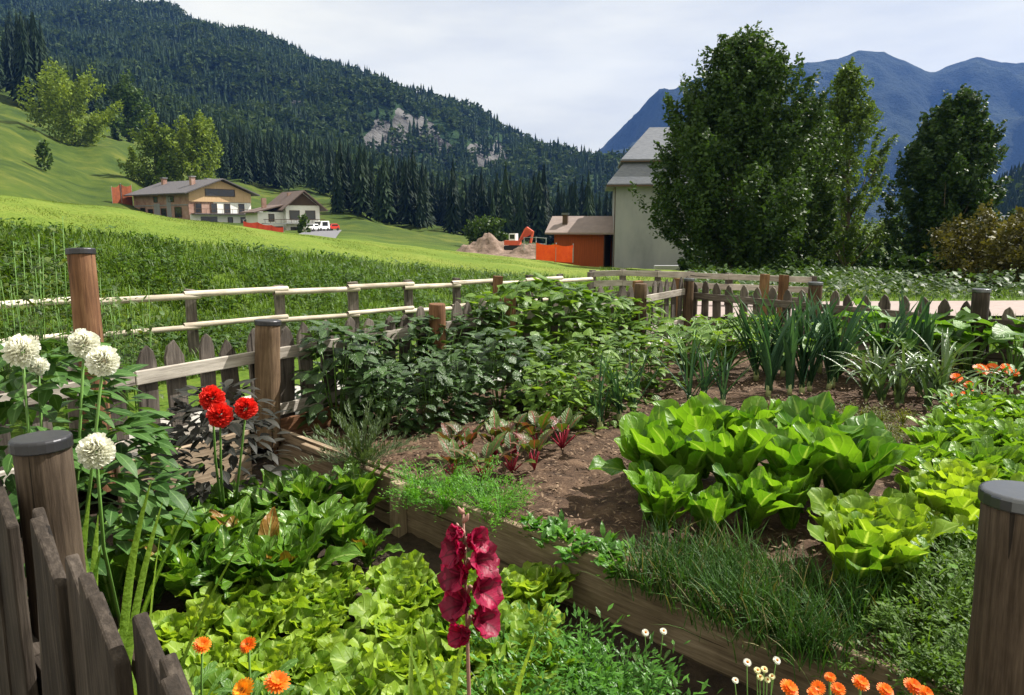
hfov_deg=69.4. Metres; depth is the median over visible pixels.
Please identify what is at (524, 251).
earth heap
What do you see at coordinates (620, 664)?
parsley
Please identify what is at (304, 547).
chard
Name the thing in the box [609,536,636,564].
salad seedling
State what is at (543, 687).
parsley
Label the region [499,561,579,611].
lettuce
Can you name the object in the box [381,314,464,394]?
bean plant
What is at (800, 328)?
leek
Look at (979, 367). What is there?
calendula
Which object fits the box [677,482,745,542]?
chicory head
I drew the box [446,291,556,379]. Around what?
bean plant
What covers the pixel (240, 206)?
window
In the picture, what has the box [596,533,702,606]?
chive clump
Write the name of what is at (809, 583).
chive clump
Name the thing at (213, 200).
chalet
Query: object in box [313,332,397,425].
bean plant
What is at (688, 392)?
onion
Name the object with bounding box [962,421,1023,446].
corn salad
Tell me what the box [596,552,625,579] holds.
salad seedling
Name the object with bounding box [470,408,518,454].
beet
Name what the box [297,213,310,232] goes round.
meadow tree
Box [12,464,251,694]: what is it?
gladiolus leaves
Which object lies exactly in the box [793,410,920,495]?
chicory head
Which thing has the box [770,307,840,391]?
leek
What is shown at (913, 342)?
squash plant
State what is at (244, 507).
chard
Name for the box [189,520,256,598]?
chard
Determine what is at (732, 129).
broadleaf tree
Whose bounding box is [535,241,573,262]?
safety net
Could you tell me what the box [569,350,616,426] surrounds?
onion
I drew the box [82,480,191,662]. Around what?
gladiolus leaves
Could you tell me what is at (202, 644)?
calendula
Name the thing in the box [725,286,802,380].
leek
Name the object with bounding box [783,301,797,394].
leek
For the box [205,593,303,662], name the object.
lettuce
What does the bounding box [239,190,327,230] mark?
chalet
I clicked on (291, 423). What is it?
bed board
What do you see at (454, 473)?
carrot plant
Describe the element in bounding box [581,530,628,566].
salad seedling
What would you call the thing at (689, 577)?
chive clump
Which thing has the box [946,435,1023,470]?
corn salad
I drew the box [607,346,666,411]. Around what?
onion
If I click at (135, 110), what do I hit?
meadow tree
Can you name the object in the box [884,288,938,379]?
leek
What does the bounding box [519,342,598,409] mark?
bean plant
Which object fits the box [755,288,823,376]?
leek
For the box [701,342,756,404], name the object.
onion
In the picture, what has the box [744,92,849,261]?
broadleaf tree
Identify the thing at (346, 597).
lettuce
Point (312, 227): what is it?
parked car
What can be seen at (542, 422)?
beet
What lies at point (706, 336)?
plant
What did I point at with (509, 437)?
beet
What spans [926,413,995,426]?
corn salad
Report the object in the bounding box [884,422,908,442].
carrot seedling
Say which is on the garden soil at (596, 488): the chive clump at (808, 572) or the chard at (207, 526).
the chive clump at (808, 572)
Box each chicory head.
[588,405,691,475]
[623,468,698,532]
[627,459,684,521]
[636,391,739,478]
[637,422,724,494]
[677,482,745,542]
[687,419,776,507]
[709,396,783,437]
[712,462,803,533]
[742,391,866,479]
[744,417,864,512]
[746,465,816,529]
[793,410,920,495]
[830,414,938,493]
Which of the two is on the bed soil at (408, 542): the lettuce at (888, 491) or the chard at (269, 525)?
the chard at (269, 525)
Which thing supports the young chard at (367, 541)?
on the bed soil at (408, 542)
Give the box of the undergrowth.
[684,261,1023,298]
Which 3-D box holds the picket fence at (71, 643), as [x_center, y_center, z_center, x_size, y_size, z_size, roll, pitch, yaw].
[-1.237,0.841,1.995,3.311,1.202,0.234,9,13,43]
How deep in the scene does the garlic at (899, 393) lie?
6.03 m
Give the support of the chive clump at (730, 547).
on the garden soil at (596, 488)
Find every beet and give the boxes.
[425,436,484,475]
[430,421,473,449]
[445,416,493,449]
[447,430,516,478]
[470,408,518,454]
[489,432,535,472]
[491,412,548,452]
[511,429,554,469]
[512,410,557,451]
[534,408,594,448]
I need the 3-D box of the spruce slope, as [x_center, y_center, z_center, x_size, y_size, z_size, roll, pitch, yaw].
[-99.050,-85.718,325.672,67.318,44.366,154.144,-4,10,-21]
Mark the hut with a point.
(589, 238)
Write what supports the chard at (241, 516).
on the bed soil at (408, 542)
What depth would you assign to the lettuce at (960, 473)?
3.80 m
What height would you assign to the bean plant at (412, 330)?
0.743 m
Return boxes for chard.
[27,531,148,617]
[87,514,171,556]
[98,463,203,525]
[99,527,198,611]
[123,502,212,550]
[128,527,248,609]
[169,500,255,549]
[176,483,221,510]
[186,495,271,552]
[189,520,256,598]
[194,479,261,510]
[208,506,306,544]
[208,507,305,589]
[212,476,308,520]
[217,507,365,576]
[241,466,339,509]
[264,464,352,507]
[264,494,365,559]
[305,502,373,564]
[313,455,392,516]
[326,524,404,567]
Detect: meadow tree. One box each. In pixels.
[15,56,123,145]
[34,139,53,170]
[94,68,151,143]
[117,107,185,186]
[166,108,223,180]
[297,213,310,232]
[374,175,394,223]
[462,214,508,244]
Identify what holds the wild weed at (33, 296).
on the grass field
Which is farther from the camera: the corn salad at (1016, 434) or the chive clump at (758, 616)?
the corn salad at (1016, 434)
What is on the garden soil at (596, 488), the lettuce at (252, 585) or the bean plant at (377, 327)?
the bean plant at (377, 327)
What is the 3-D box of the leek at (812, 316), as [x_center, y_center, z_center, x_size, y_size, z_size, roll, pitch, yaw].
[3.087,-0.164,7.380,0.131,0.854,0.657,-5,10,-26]
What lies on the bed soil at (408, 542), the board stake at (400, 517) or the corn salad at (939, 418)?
the board stake at (400, 517)
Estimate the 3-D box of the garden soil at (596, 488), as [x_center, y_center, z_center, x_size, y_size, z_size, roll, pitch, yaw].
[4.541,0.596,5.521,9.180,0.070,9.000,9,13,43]
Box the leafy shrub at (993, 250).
[923,199,1023,286]
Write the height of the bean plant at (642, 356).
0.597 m
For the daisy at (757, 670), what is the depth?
2.24 m
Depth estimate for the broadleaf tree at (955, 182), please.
34.17 m
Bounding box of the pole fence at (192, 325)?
[0,272,593,356]
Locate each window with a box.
[161,208,166,216]
[174,207,181,217]
[195,203,201,212]
[205,188,234,196]
[211,203,217,212]
[224,203,230,212]
[228,217,232,222]
[238,204,244,211]
[268,214,274,221]
[289,210,299,218]
[305,210,315,218]
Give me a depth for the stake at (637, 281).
11.17 m
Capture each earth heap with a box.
[456,233,511,254]
[496,243,535,258]
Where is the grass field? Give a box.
[0,87,1023,438]
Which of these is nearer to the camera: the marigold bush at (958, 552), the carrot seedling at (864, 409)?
the marigold bush at (958, 552)
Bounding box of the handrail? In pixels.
[524,237,546,244]
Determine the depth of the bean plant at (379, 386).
5.28 m
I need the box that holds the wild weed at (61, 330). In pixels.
[44,258,142,422]
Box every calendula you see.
[192,637,237,694]
[213,636,299,694]
[232,670,290,694]
[780,679,798,694]
[807,672,845,694]
[851,674,893,694]
[903,677,933,694]
[915,385,981,416]
[935,373,1004,408]
[962,363,1017,399]
[981,361,1023,394]
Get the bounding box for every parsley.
[435,605,560,692]
[443,652,581,694]
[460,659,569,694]
[490,629,626,694]
[495,665,636,694]
[500,591,615,668]
[509,602,661,694]
[537,639,669,694]
[558,630,690,694]
[585,643,721,694]
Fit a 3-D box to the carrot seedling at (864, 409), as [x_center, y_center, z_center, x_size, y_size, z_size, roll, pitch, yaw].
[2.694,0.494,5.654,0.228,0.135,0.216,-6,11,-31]
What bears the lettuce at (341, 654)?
on the bed soil at (408, 542)
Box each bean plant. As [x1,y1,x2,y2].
[288,320,401,428]
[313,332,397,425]
[331,324,418,417]
[342,355,422,436]
[371,315,449,401]
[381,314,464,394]
[391,356,469,434]
[412,312,484,395]
[417,343,503,423]
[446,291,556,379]
[446,310,504,383]
[447,301,524,385]
[447,326,538,418]
[474,276,589,376]
[493,335,568,408]
[500,360,579,429]
[503,271,613,367]
[517,281,621,363]
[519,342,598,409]
[526,369,607,429]
[545,328,628,408]
[557,290,643,359]
[568,358,648,427]
[580,291,652,356]
[583,330,669,404]
[605,297,669,349]
[613,333,685,388]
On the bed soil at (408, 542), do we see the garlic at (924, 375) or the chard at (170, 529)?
the chard at (170, 529)
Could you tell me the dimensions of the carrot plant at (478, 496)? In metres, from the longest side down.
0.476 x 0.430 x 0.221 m
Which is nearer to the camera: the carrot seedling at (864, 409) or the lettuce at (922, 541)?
the lettuce at (922, 541)
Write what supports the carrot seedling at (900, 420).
on the garden soil at (596, 488)
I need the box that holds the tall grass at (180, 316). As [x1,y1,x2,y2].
[0,219,682,401]
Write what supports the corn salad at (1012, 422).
on the garden soil at (596, 488)
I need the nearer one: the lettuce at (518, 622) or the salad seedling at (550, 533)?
the lettuce at (518, 622)
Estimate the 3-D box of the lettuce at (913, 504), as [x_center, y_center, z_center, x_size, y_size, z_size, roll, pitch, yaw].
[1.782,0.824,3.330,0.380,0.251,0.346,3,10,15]
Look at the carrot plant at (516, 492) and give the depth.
3.96 m
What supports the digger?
on the earth heap at (489, 243)
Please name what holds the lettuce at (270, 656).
on the bed soil at (408, 542)
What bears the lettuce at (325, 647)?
on the bed soil at (408, 542)
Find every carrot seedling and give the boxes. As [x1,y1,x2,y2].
[835,401,859,415]
[850,402,870,415]
[862,400,902,424]
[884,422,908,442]
[885,404,921,424]
[885,420,903,433]
[888,420,913,436]
[894,431,916,444]
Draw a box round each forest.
[0,0,630,214]
[896,167,1023,237]
[900,161,1023,235]
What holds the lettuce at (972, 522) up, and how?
on the garden soil at (596, 488)
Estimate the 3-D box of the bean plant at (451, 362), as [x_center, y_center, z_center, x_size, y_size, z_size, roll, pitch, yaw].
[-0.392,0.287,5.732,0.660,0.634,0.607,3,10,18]
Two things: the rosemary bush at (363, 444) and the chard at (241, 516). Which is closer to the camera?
the chard at (241, 516)
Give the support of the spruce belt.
on the grass field
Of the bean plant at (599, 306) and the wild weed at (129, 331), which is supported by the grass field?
the wild weed at (129, 331)
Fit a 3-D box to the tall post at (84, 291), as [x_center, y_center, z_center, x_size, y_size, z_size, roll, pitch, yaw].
[-2.427,0.136,4.277,0.155,1.414,0.270,-5,11,-29]
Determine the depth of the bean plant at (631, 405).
5.66 m
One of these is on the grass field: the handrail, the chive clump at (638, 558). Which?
the handrail
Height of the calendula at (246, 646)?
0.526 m
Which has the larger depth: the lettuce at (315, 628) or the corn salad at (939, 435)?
the corn salad at (939, 435)
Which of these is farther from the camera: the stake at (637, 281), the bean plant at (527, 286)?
the stake at (637, 281)
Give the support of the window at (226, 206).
in the chalet at (213, 200)
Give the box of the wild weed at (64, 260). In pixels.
[0,216,85,423]
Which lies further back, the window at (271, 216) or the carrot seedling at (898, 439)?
the window at (271, 216)
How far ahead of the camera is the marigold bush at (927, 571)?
2.69 m
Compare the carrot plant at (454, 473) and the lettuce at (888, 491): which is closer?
the lettuce at (888, 491)
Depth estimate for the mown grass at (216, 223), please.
16.31 m
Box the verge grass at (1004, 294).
[597,266,1023,380]
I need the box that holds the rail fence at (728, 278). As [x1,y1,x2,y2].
[589,269,816,304]
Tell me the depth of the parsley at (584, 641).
2.95 m
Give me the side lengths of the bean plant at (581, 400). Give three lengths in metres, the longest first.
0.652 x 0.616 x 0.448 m
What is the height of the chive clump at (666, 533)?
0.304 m
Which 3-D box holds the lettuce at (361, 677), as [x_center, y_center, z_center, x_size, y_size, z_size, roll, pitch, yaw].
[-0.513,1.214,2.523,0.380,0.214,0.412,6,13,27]
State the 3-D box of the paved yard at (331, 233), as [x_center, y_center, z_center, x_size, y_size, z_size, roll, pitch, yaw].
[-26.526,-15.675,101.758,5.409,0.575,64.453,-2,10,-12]
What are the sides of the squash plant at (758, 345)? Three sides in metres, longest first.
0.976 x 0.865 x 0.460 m
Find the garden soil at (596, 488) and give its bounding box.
[280,338,1023,686]
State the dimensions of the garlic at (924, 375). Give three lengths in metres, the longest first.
0.986 x 0.798 x 0.558 m
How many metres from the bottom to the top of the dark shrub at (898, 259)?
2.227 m
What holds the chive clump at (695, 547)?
on the garden soil at (596, 488)
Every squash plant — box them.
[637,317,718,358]
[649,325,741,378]
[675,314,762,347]
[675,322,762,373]
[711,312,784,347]
[725,325,815,372]
[802,311,914,375]
[833,297,957,362]
[865,309,982,359]
[931,306,1023,376]
[962,315,1023,384]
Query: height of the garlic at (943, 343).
0.569 m
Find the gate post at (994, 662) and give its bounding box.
[963,480,1023,694]
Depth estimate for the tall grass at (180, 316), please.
10.88 m
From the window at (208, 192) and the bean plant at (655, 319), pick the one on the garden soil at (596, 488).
the bean plant at (655, 319)
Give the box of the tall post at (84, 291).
[65,248,115,491]
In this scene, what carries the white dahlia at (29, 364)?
on the bed soil at (408, 542)
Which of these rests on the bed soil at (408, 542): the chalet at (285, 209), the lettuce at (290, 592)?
the lettuce at (290, 592)
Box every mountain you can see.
[0,0,608,196]
[597,50,1023,223]
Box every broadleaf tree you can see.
[628,21,840,273]
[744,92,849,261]
[821,56,904,273]
[876,83,1015,260]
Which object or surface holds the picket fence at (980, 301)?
on the garden soil at (596, 488)
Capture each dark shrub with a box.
[676,239,728,271]
[768,253,830,279]
[805,214,883,272]
[858,220,924,272]
[868,247,939,282]
[916,254,978,283]
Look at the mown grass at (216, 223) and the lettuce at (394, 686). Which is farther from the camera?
the mown grass at (216, 223)
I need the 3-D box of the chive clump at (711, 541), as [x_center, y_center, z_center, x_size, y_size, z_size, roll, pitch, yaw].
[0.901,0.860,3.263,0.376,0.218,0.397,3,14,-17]
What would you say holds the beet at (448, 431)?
on the garden soil at (596, 488)
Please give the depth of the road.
14.48 m
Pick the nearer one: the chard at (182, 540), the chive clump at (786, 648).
the chive clump at (786, 648)
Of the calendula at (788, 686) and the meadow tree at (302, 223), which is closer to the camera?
the calendula at (788, 686)
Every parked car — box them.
[304,224,319,230]
[323,224,339,230]
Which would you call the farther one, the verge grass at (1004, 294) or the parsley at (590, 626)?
the verge grass at (1004, 294)
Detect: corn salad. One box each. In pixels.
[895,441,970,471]
[901,424,980,449]
[906,408,973,430]
[914,456,975,469]
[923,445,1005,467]
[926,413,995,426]
[935,396,997,418]
[938,402,1003,420]
[944,413,1014,427]
[944,429,971,447]
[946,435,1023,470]
[948,423,1023,446]
[955,390,1012,410]
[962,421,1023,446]
[989,408,1023,418]
[989,419,1023,445]
[990,463,1021,478]
[991,393,1023,411]
[994,437,1023,464]
[998,406,1023,420]
[1000,468,1017,478]
[1002,400,1023,416]
[1002,459,1023,479]
[1003,417,1023,427]
[1005,417,1023,429]
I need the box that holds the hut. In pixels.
[545,213,613,266]
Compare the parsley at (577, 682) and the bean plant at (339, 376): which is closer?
the parsley at (577, 682)
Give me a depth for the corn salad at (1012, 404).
5.49 m
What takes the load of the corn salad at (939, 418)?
on the garden soil at (596, 488)
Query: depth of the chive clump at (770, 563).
3.11 m
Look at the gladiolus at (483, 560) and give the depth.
1.70 m
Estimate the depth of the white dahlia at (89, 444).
3.05 m
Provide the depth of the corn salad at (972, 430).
4.77 m
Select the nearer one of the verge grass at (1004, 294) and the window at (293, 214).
the verge grass at (1004, 294)
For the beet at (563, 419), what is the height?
0.275 m
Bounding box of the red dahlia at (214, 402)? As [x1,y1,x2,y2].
[142,378,300,512]
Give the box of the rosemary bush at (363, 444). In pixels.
[293,396,426,487]
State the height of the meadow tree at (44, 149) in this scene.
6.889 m
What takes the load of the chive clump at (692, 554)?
on the garden soil at (596, 488)
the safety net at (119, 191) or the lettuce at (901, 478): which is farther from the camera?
the safety net at (119, 191)
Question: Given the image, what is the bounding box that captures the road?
[669,300,1023,316]
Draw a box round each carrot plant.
[377,456,457,492]
[378,464,451,512]
[393,468,487,521]
[410,453,490,501]
[438,455,524,508]
[438,474,516,522]
[460,472,541,510]
[464,477,537,531]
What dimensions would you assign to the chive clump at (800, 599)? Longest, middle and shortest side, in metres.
0.502 x 0.429 x 0.267 m
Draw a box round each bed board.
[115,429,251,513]
[273,428,418,482]
[274,404,343,463]
[301,443,960,694]
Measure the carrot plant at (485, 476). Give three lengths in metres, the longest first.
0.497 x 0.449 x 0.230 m
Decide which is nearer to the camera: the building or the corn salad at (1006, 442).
the corn salad at (1006, 442)
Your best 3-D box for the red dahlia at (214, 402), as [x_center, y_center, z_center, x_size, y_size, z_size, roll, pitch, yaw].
[-1.656,0.579,4.133,0.925,0.944,1.086,0,10,0]
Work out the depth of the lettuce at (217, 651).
2.78 m
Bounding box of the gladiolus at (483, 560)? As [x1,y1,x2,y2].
[336,506,536,694]
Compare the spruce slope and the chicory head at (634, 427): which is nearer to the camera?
the chicory head at (634, 427)
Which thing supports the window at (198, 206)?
in the chalet at (213, 200)
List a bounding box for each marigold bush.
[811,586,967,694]
[835,544,975,646]
[867,555,973,666]
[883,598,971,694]
[891,510,976,589]
[904,542,973,624]
[913,558,974,635]
[928,516,978,605]
[932,516,975,593]
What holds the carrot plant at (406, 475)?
on the garden soil at (596, 488)
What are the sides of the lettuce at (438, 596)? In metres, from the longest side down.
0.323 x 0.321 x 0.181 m
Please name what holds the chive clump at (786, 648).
on the garden soil at (596, 488)
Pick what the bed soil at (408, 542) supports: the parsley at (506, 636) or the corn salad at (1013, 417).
the parsley at (506, 636)
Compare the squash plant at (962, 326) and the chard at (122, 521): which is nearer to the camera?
the chard at (122, 521)
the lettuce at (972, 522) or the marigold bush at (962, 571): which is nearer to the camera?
the marigold bush at (962, 571)
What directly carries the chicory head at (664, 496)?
on the garden soil at (596, 488)
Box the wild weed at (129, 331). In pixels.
[69,281,166,411]
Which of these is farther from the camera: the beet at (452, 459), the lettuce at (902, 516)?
the beet at (452, 459)
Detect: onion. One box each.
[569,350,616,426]
[583,346,641,421]
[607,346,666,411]
[654,333,723,399]
[669,332,758,393]
[683,339,728,390]
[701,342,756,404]
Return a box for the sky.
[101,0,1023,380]
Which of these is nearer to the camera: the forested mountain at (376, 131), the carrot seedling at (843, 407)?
the carrot seedling at (843, 407)
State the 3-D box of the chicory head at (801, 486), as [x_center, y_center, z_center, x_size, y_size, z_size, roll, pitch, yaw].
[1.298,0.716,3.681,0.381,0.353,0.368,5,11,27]
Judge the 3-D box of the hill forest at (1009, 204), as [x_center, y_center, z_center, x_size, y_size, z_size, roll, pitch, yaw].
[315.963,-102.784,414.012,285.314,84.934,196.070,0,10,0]
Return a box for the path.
[129,373,412,458]
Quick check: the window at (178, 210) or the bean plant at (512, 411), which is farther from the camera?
the window at (178, 210)
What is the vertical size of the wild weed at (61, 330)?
1.233 m
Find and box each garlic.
[819,345,912,402]
[824,340,920,392]
[825,327,940,405]
[849,328,952,394]
[865,329,985,396]
[866,343,941,407]
[885,349,987,410]
[890,328,985,385]
[893,329,1011,404]
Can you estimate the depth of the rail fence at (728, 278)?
14.07 m
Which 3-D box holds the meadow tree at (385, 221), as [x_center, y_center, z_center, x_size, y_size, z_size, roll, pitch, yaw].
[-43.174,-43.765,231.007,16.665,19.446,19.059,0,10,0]
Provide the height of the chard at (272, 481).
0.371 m
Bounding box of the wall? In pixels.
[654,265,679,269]
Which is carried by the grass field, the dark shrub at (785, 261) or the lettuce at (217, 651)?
the dark shrub at (785, 261)
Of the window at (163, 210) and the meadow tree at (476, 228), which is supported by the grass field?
the meadow tree at (476, 228)
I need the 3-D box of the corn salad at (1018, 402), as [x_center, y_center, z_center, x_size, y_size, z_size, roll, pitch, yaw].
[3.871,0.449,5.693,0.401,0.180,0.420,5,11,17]
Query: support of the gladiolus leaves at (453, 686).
on the bed soil at (408, 542)
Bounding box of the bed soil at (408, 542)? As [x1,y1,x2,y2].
[18,383,762,694]
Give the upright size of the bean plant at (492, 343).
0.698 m
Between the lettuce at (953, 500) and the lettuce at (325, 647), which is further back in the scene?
the lettuce at (953, 500)
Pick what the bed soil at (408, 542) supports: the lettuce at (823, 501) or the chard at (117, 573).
the chard at (117, 573)
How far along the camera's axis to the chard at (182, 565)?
3.27 m
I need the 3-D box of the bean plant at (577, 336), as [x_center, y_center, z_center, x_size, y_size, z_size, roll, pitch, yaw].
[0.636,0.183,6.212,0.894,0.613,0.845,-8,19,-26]
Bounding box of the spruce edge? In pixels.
[52,58,210,165]
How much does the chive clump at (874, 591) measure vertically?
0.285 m
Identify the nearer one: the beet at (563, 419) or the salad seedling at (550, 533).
the salad seedling at (550, 533)
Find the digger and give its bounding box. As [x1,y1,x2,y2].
[504,227,533,249]
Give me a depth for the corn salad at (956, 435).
4.75 m
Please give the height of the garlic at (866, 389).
0.493 m
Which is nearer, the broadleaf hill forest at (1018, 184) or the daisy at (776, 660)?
the daisy at (776, 660)
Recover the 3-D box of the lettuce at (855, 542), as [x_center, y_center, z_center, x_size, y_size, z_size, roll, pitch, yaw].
[1.385,0.846,2.998,0.506,0.306,0.454,9,9,-21]
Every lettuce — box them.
[118,592,229,654]
[164,633,262,669]
[174,566,275,614]
[183,663,248,694]
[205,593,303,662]
[215,629,314,682]
[234,568,323,622]
[258,673,344,694]
[261,601,360,654]
[277,570,373,616]
[286,557,371,597]
[288,627,368,685]
[303,649,406,694]
[330,626,443,684]
[343,569,444,621]
[348,593,446,647]
[350,549,434,596]
[381,660,472,694]
[399,573,472,608]
[413,595,514,650]
[413,629,517,677]
[425,550,505,595]
[464,611,586,682]
[467,569,536,605]
[473,599,564,646]
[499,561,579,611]
[806,487,905,525]
[807,509,930,595]
[836,495,961,590]
[871,487,940,526]
[874,493,961,539]
[894,470,978,502]
[905,535,971,621]
[907,473,980,542]
[915,458,998,488]
[928,515,978,548]
[952,514,977,560]
[982,472,1023,481]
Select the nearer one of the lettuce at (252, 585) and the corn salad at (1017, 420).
the lettuce at (252, 585)
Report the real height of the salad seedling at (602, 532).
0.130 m
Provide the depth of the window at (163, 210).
142.98 m
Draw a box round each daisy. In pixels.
[630,628,682,687]
[732,656,780,694]
[754,666,774,694]
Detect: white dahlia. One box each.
[0,328,190,577]
[21,413,204,626]
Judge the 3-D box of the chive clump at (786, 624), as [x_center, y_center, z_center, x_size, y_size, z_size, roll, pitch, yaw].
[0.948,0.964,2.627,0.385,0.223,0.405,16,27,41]
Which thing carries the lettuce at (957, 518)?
on the garden soil at (596, 488)
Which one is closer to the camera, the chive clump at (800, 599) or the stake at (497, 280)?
the chive clump at (800, 599)
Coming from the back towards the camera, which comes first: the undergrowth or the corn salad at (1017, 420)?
the undergrowth
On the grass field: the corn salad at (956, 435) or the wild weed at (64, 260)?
the wild weed at (64, 260)
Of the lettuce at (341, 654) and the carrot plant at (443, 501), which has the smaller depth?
the lettuce at (341, 654)
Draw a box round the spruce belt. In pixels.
[329,138,612,244]
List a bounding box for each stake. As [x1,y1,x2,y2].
[389,479,406,537]
[493,276,502,301]
[632,280,642,290]
[673,278,679,317]
[759,274,769,314]
[776,275,788,318]
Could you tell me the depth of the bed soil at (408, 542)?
3.30 m
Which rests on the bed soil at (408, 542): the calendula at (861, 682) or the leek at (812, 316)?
the calendula at (861, 682)
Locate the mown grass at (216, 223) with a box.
[0,195,680,280]
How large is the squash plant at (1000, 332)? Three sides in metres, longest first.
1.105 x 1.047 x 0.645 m
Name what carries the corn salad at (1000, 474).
on the garden soil at (596, 488)
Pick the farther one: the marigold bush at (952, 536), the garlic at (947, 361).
the garlic at (947, 361)
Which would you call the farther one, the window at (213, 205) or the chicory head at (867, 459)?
the window at (213, 205)
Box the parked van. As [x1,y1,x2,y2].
[314,221,329,230]
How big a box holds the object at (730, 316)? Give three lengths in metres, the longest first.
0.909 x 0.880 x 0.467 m
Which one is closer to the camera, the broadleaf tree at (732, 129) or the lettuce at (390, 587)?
the lettuce at (390, 587)
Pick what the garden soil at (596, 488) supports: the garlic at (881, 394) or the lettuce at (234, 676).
the garlic at (881, 394)
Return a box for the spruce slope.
[209,120,345,193]
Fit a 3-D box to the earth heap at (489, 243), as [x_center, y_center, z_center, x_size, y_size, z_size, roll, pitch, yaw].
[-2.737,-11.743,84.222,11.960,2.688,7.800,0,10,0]
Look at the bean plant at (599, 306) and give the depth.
7.99 m
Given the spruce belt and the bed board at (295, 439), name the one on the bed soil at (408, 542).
the bed board at (295, 439)
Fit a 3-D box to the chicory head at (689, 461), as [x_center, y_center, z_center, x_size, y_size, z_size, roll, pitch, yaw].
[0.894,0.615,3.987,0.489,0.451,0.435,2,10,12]
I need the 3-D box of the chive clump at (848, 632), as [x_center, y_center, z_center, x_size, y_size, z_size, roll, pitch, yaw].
[1.096,0.985,2.597,0.433,0.246,0.475,3,10,19]
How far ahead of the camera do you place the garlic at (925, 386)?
5.93 m
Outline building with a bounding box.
[605,127,757,268]
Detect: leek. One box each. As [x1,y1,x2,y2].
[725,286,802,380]
[742,292,806,353]
[742,303,808,396]
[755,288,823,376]
[755,299,840,393]
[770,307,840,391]
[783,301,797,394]
[790,293,837,373]
[802,290,852,372]
[804,295,884,389]
[810,293,875,387]
[853,296,918,377]
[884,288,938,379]
[919,298,936,367]
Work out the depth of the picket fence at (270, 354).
5.14 m
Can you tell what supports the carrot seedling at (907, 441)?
on the garden soil at (596, 488)
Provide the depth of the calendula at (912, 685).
1.97 m
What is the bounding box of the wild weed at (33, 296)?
[0,234,64,434]
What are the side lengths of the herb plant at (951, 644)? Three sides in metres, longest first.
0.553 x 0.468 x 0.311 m
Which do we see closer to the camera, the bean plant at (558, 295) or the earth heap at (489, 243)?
the bean plant at (558, 295)
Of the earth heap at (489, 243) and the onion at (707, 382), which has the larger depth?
the earth heap at (489, 243)
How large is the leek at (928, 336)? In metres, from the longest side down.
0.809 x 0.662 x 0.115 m
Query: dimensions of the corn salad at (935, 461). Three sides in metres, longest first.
0.407 x 0.385 x 0.160 m
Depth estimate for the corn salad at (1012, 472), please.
4.11 m
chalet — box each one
[123,176,259,222]
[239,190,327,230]
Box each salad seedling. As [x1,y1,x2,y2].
[518,510,549,536]
[532,519,567,547]
[539,509,564,530]
[553,531,592,564]
[556,521,585,544]
[580,521,618,551]
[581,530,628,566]
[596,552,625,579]
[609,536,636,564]
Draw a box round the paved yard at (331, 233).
[300,229,340,237]
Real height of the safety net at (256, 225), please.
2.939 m
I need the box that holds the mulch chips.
[294,344,1020,673]
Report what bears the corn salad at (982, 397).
on the garden soil at (596, 488)
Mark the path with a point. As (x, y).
(297, 388)
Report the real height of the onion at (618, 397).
0.636 m
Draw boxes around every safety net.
[111,184,132,205]
[243,220,283,231]
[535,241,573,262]
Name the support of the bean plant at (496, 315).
on the garden soil at (596, 488)
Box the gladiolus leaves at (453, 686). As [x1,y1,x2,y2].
[407,611,469,694]
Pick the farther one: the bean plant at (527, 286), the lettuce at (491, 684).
the bean plant at (527, 286)
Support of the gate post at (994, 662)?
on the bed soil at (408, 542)
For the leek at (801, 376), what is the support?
on the garden soil at (596, 488)
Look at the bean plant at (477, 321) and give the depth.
6.85 m
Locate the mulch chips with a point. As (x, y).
(612, 531)
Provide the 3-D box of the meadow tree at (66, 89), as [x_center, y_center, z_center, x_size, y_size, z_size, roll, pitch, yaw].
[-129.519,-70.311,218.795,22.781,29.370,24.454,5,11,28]
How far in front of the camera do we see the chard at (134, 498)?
4.01 m
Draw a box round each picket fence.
[0,276,694,495]
[0,430,192,694]
[692,281,1023,377]
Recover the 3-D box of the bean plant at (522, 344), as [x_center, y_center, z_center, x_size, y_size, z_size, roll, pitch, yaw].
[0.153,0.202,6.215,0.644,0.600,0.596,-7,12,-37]
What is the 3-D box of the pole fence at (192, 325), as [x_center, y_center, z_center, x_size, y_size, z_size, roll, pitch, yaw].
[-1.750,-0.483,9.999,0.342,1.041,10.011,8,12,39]
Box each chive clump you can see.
[582,521,689,591]
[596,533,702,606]
[617,502,725,594]
[641,520,745,611]
[649,542,730,620]
[649,544,776,630]
[658,541,787,643]
[659,518,729,579]
[670,516,752,575]
[680,507,774,586]
[692,545,819,664]
[698,539,780,591]
[713,546,825,622]
[721,564,813,640]
[723,532,828,584]
[728,581,833,684]
[741,557,865,659]
[755,587,890,677]
[758,552,870,622]
[759,581,896,673]
[760,535,857,609]
[784,550,922,634]
[785,554,903,644]
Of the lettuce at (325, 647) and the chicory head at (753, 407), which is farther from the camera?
the chicory head at (753, 407)
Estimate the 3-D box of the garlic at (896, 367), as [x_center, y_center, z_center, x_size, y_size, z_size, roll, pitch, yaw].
[3.390,0.139,6.524,0.955,0.540,0.773,13,15,33]
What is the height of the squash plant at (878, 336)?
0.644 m

